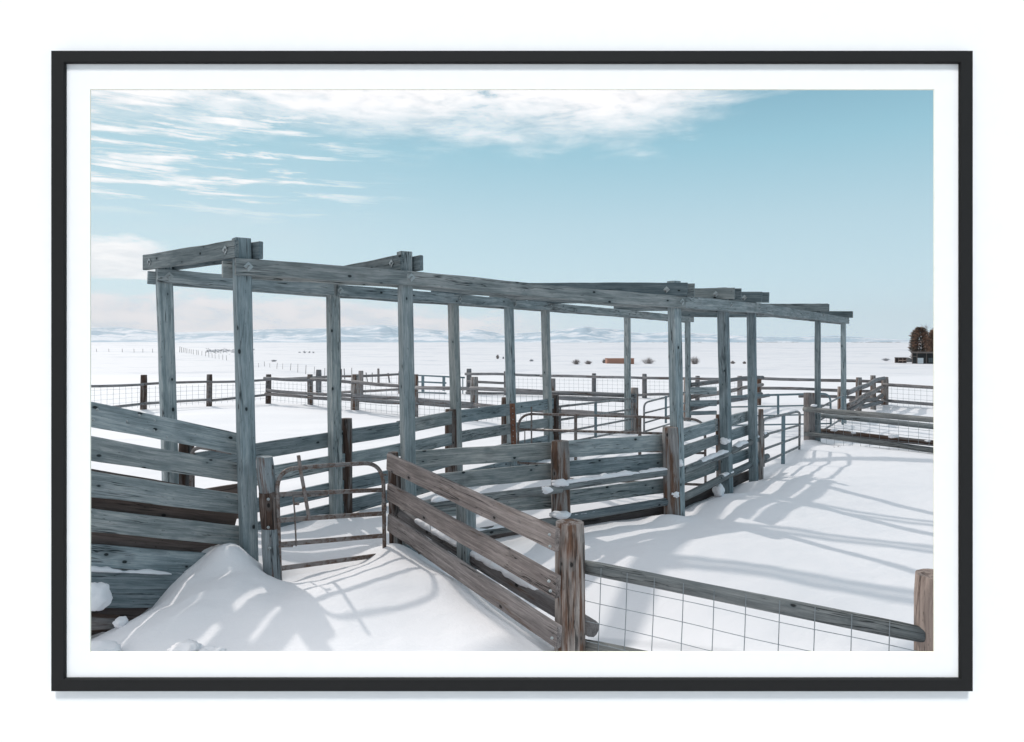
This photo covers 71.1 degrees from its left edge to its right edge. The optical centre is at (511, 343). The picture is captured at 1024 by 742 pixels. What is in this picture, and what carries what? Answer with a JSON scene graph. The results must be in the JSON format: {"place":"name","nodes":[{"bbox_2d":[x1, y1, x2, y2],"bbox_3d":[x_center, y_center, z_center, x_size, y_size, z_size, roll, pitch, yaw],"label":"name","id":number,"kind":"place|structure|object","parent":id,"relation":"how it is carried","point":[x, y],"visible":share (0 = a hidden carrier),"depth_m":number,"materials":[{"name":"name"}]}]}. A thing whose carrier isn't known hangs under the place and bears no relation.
{"place":"outdoors","nodes":[
{"label":"outdoors","id":0,"kind":"place"},
{"bbox_2d":[91,325,920,341],"bbox_3d":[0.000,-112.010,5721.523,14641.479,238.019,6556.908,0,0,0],"label":"hills","id":1,"kind":"structure","parent":0,"point":[379,333],"depth_m":5834.48,"materials":[{"name":"white snow"}]},
{"bbox_2d":[0,0,1023,741],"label":"wall","id":2,"kind":"structure","parent":0,"point":[34,34],"depth_m":1.00,"materials":[{"name":"white paint"}]},
{"bbox_2d":[51,51,972,690],"bbox_3d":[0.000,0.038,0.995,1.273,0.885,0.010,0,0,0],"label":"picture frame","id":3,"kind":"object","parent":2,"relation":"attached to","point":[77,77],"visible":1,"depth_m":1.00,"materials":[{"name":"black paint"}]},
{"bbox_2d":[91,342,932,650],"bbox_3d":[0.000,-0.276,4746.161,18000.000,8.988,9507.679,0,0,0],"label":"snow ground","id":4,"kind":"structure","parent":0,"point":[847,526],"depth_m":7.42,"materials":[{"name":"white snow"}]},
{"bbox_2d":[91,640,121,650],"bbox_3d":[-2.580,1.926,4.499,0.250,0.113,0.223,0,0,0],"label":"snow clump","id":5,"kind":"object","parent":4,"relation":"on","point":[103,645],"visible":0.5,"depth_m":4.48,"materials":[{"name":"white snow"}]},
{"bbox_2d":[112,616,128,627],"bbox_3d":[-2.716,1.935,4.980,0.093,0.071,0.115,0,0,0],"label":"snow clump","id":6,"kind":"object","parent":4,"relation":"on","point":[120,621],"visible":0.99,"depth_m":4.95,"materials":[{"name":"white snow"}]},
{"bbox_2d":[91,402,238,635],"bbox_3d":[-3.055,1.383,5.760,1.149,2.023,1.502,0,0,34],"label":"chute fence","id":7,"kind":"object","parent":4,"relation":"on","point":[175,530],"visible":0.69,"depth_m":5.50,"materials":[{"name":"wood"}]},
{"bbox_2d":[91,582,112,610],"bbox_3d":[-2.901,1.755,4.980,0.213,0.205,0.223,0,0,0],"label":"snow clump","id":8,"kind":"object","parent":7,"relation":"on","point":[101,596],"visible":0.59,"depth_m":4.93,"materials":[{"name":"white snow"}]},
{"bbox_2d":[91,566,170,574],"bbox_3d":[-2.876,1.697,5.339,0.089,0.191,0.656,0,0,43],"label":"snow strip","id":9,"kind":"object","parent":7,"relation":"on","point":[112,570],"visible":0.88,"depth_m":5.33,"materials":[{"name":"white snow"}]},
{"bbox_2d":[91,374,270,409],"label":"fence","id":10,"kind":"object","parent":4,"relation":"on","point":[144,402],"visible":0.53,"depth_m":21.28,"materials":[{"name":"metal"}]},
{"bbox_2d":[166,639,203,650],"bbox_3d":[-1.999,1.897,4.418,0.209,0.135,0.211,0,0,33],"label":"snow clump","id":11,"kind":"object","parent":4,"relation":"on","point":[188,645],"visible":0.49,"depth_m":4.38,"materials":[{"name":"white snow"}]},
{"bbox_2d":[198,645,225,650],"bbox_3d":[-1.859,1.911,4.405,0.201,0.086,0.180,0,0,-29],"label":"snow clump","id":12,"kind":"object","parent":4,"relation":"on","point":[209,648],"visible":0.31,"depth_m":4.41,"materials":[{"name":"white snow"}]},
{"bbox_2d":[205,348,254,353],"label":"scrub","id":13,"kind":"object","parent":4,"relation":"on","point":[209,350],"visible":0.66,"depth_m":214.31,"materials":[{"name":"grey plant"}]},
{"bbox_2d":[256,456,281,579],"bbox_3d":[-1.975,1.579,5.845,0.225,1.310,0.153,0,0,0],"label":"gate latch post","id":14,"kind":"object","parent":4,"relation":"on","point":[266,478],"visible":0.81,"depth_m":5.79,"materials":[{"name":"wood"}]},
{"bbox_2d":[275,455,387,573],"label":"alley gate","id":15,"kind":"structure","parent":14,"relation":"attached to","point":[304,493],"depth_m":6.10,"materials":[{"name":"grey metal"}]},
{"bbox_2d":[178,395,558,529],"bbox_3d":[-1.032,1.519,9.477,0.598,1.403,6.653,0,0,38],"label":"alley back fence","id":16,"kind":"object","parent":4,"relation":"on","point":[447,418],"visible":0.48,"depth_m":8.30,"materials":[{"name":"wood"}]},
{"bbox_2d":[189,447,230,486],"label":"chute gate","id":17,"kind":"structure","parent":16,"relation":"attached to","point":[194,449],"depth_m":6.87,"materials":[{"name":"grey metal"}]},
{"bbox_2d":[510,403,515,444],"bbox_3d":[0.015,1.185,10.524,0.101,0.612,0.021,0,0,0],"label":"wooden post","id":18,"kind":"object","parent":16,"relation":"attached to","point":[512,423],"visible":0.95,"depth_m":10.53,"materials":[{"name":"wood"}]},
{"bbox_2d":[558,397,633,439],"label":"slanting pen gate","id":19,"kind":"structure","parent":16,"relation":"attached to","point":[595,425],"depth_m":13.14,"materials":[{"name":"grey metal"}]},
{"bbox_2d":[377,368,379,382],"bbox_3d":[-6.269,1.641,33.687,0.114,0.968,0.080,0,0,0],"label":"fence stake","id":20,"kind":"object","parent":4,"relation":"on","point":[378,372],"visible":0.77,"depth_m":33.65,"materials":[{"name":"wood"}]},
{"bbox_2d":[418,374,464,393],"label":"gate","id":21,"kind":"structure","parent":4,"relation":"on","point":[422,382],"depth_m":26.77,"materials":[{"name":"grey metal"}]},
{"bbox_2d":[263,374,637,431],"bbox_3d":[-2.612,1.494,18.872,12.987,1.404,0.824,0,0,37],"label":"pen fence","id":22,"kind":"object","parent":4,"relation":"on","point":[355,395],"visible":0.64,"depth_m":18.07,"materials":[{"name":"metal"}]},
{"bbox_2d":[386,451,598,650],"bbox_3d":[-0.409,1.756,5.841,0.436,1.493,2.834,0,0,-37],"label":"diagonal plank fence","id":23,"kind":"object","parent":4,"relation":"on","point":[559,594],"visible":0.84,"depth_m":5.16,"materials":[{"name":"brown wood"}]},
{"bbox_2d":[414,518,537,589],"bbox_3d":[-0.347,1.705,5.946,0.137,0.224,1.807,0,0,-38],"label":"snow strip","id":24,"kind":"object","parent":23,"relation":"on","point":[477,556],"visible":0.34,"depth_m":5.75,"materials":[{"name":"white snow"}]},
{"bbox_2d":[143,237,852,561],"bbox_3d":[2.242,0.779,11.649,4.119,3.322,14.669,0,0,35],"label":"overhead timber frame","id":25,"kind":"object","parent":4,"relation":"on","point":[246,273],"visible":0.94,"depth_m":7.83,"materials":[{"name":"wood"}]},
{"bbox_2d":[690,387,716,414],"bbox_3d":[4.648,1.399,17.419,0.649,0.684,0.043,0,0,0],"label":"plank panel","id":26,"kind":"object","parent":25,"relation":"attached to","point":[703,390],"visible":0.98,"depth_m":17.40,"materials":[{"name":"grey wood"}]},
{"bbox_2d":[288,369,746,399],"bbox_3d":[-0.541,1.574,26.245,18.222,1.258,1.159,0,0,14],"label":"pen fence","id":27,"kind":"object","parent":4,"relation":"on","point":[593,376],"visible":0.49,"depth_m":26.25,"materials":[{"name":"wood"}]},
{"bbox_2d":[416,409,769,569],"bbox_3d":[1.354,1.636,8.545,1.327,1.410,6.346,0,0,44],"label":"alley front fence","id":28,"kind":"object","parent":4,"relation":"on","point":[559,454],"visible":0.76,"depth_m":7.92,"materials":[{"name":"grey wood"}]},
{"bbox_2d":[430,496,449,501],"bbox_3d":[-0.576,1.483,6.963,0.486,0.058,0.130,0,0,-26],"label":"snow strip","id":29,"kind":"object","parent":28,"relation":"on","point":[437,498],"visible":0.27,"depth_m":6.86,"materials":[{"name":"white snow"}]},
{"bbox_2d":[476,524,503,530],"bbox_3d":[-0.233,1.827,7.137,0.531,0.032,0.101,0,0,-26],"label":"snow strip","id":30,"kind":"object","parent":28,"relation":"on","point":[497,526],"visible":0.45,"depth_m":7.12,"materials":[{"name":"white snow"}]},
{"bbox_2d":[542,486,552,493],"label":"snow clump","id":31,"kind":"object","parent":28,"relation":"on","point":[546,489],"visible":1,"depth_m":7.35,"materials":[{"name":"white snow"}]},
{"bbox_2d":[549,511,570,518],"bbox_3d":[0.505,1.788,7.494,0.238,0.083,0.170,0,0,0],"label":"snow clump","id":32,"kind":"object","parent":28,"relation":"on","point":[561,514],"visible":0.99,"depth_m":7.44,"materials":[{"name":"white snow"}]},
{"bbox_2d":[551,479,568,486],"bbox_3d":[0.498,1.449,7.463,0.191,0.078,0.132,0,0,0],"label":"snow clump","id":33,"kind":"object","parent":28,"relation":"on","point":[559,482],"visible":1,"depth_m":7.42,"materials":[{"name":"white snow"}]},
{"bbox_2d":[566,470,639,483],"bbox_3d":[0.967,1.431,7.760,1.068,0.070,0.115,0,0,-29],"label":"snow strip","id":34,"kind":"object","parent":28,"relation":"on","point":[603,476],"visible":0.94,"depth_m":7.74,"materials":[{"name":"white snow"}]},
{"bbox_2d":[639,467,667,472],"bbox_3d":[1.679,1.425,8.162,0.637,0.040,0.100,0,0,-29],"label":"snow strip","id":35,"kind":"object","parent":28,"relation":"on","point":[653,470],"visible":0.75,"depth_m":8.08,"materials":[{"name":"white snow"}]},
{"bbox_2d":[671,491,678,497],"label":"snow clump","id":36,"kind":"object","parent":28,"relation":"on","point":[676,494],"visible":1,"depth_m":8.13,"materials":[{"name":"white snow"}]},
{"bbox_2d":[699,450,728,461],"bbox_3d":[2.526,1.393,8.961,0.101,0.077,0.943,0,0,40],"label":"snow strip","id":37,"kind":"object","parent":28,"relation":"on","point":[712,455],"visible":0.98,"depth_m":8.90,"materials":[{"name":"white snow"}]},
{"bbox_2d":[720,437,730,444],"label":"snow clump","id":38,"kind":"object","parent":28,"relation":"on","point":[724,441],"visible":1,"depth_m":9.23,"materials":[{"name":"white snow"}]},
{"bbox_2d":[732,440,748,446],"bbox_3d":[3.082,1.340,9.662,0.108,0.066,0.515,0,0,37],"label":"snow strip","id":39,"kind":"object","parent":28,"relation":"on","point":[739,443],"visible":1,"depth_m":9.59,"materials":[{"name":"white snow"}]},
{"bbox_2d":[764,411,800,466],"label":"side gate","id":40,"kind":"structure","parent":28,"relation":"attached to","point":[783,440],"depth_m":11.47,"materials":[{"name":"grey metal"}]},
{"bbox_2d":[517,407,706,485],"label":"pen divider gate","id":41,"kind":"structure","parent":4,"relation":"on","point":[639,432],"depth_m":10.15,"materials":[{"name":"grey metal"}]},
{"bbox_2d":[605,358,633,363],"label":"steel bin","id":42,"kind":"object","parent":4,"relation":"on","point":[614,360],"visible":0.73,"depth_m":134.59,"materials":[{"name":"brown metal"}]},
{"bbox_2d":[641,356,656,363],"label":"dry shrub","id":43,"kind":"object","parent":4,"relation":"on","point":[648,361],"visible":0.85,"depth_m":138.13,"materials":[{"name":"grey plant"}]},
{"bbox_2d":[643,392,685,431],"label":"pen gate","id":44,"kind":"structure","parent":4,"relation":"on","point":[665,408],"depth_m":15.15,"materials":[{"name":"grey metal"}]},
{"bbox_2d":[691,357,699,363],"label":"dry shrub","id":45,"kind":"object","parent":4,"relation":"on","point":[695,361],"visible":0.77,"depth_m":136.03,"materials":[{"name":"grey plant"}]},
{"bbox_2d":[712,483,724,496],"bbox_3d":[2.609,1.846,9.055,0.158,0.186,0.211,0,0,-23],"label":"snow clump","id":46,"kind":"object","parent":4,"relation":"on","point":[718,490],"visible":0.88,"depth_m":8.99,"materials":[{"name":"white snow"}]},
{"bbox_2d":[683,376,769,420],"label":"log fence","id":47,"kind":"object","parent":4,"relation":"on","point":[716,381],"visible":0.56,"depth_m":18.95,"materials":[{"name":"grey wood"}]},
{"bbox_2d":[585,560,932,650],"bbox_3d":[1.502,1.936,4.470,2.228,1.244,0.234,0,0,23],"label":"wire fence","id":48,"kind":"object","parent":4,"relation":"on","point":[919,632],"visible":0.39,"depth_m":4.33,"materials":[{"name":"grey wood"}]},
{"bbox_2d":[731,393,831,425],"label":"blue pen gate","id":49,"kind":"structure","parent":4,"relation":"on","point":[789,394],"depth_m":15.96,"materials":[{"name":"grey metal"}]},
{"bbox_2d":[761,377,880,401],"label":"rail fence","id":50,"kind":"object","parent":4,"relation":"on","point":[851,398],"visible":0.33,"depth_m":22.26,"materials":[{"name":"grey wood"}]},
{"bbox_2d":[821,395,843,428],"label":"end gate","id":51,"kind":"structure","parent":4,"relation":"on","point":[842,408],"depth_m":15.72,"materials":[{"name":"grey metal"}]},
{"bbox_2d":[837,375,888,421],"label":"corner fence","id":52,"kind":"object","parent":4,"relation":"on","point":[859,402],"visible":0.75,"depth_m":19.39,"materials":[{"name":"grey wood"}]},
{"bbox_2d":[802,392,932,452],"bbox_3d":[6.910,1.705,12.546,0.574,1.490,3.838,0,0,-35],"label":"wire fence","id":53,"kind":"object","parent":4,"relation":"on","point":[810,411],"visible":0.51,"depth_m":13.07,"materials":[{"name":"grey wood"}]},
{"bbox_2d":[888,434,897,437],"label":"snow clump","id":54,"kind":"object","parent":53,"relation":"on","point":[892,436],"visible":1,"depth_m":12.57,"materials":[{"name":"white snow"}]},
{"bbox_2d":[894,357,906,362],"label":"feed shed","id":55,"kind":"structure","parent":4,"relation":"on","point":[900,359],"depth_m":145.34,"materials":[{"name":"brown wood"}]},
{"bbox_2d":[881,383,932,405],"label":"fence","id":56,"kind":"object","parent":4,"relation":"on","point":[907,386],"visible":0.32,"depth_m":21.21,"materials":[{"name":"metal"}]},
{"bbox_2d":[908,326,932,357],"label":"conifer tree","id":57,"kind":"object","parent":4,"relation":"on","point":[921,334],"visible":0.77,"depth_m":151.41,"materials":[{"name":"brown plant"}]},
{"bbox_2d":[911,352,932,363],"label":"dark barn","id":58,"kind":"structure","parent":4,"relation":"on","point":[922,357],"depth_m":140.48,"materials":[{"name":"brown wood"}]},
{"bbox_2d":[928,329,932,351],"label":"conifer tree","id":59,"kind":"object","parent":4,"relation":"on","point":[931,338],"visible":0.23,"depth_m":151.66,"materials":[{"name":"brown plant"}]},
{"bbox_2d":[91,90,932,339],"label":"sky","id":60,"kind":"structure","parent":0,"point":[794,196],"materials":[{"name":"blue"}]}
]}

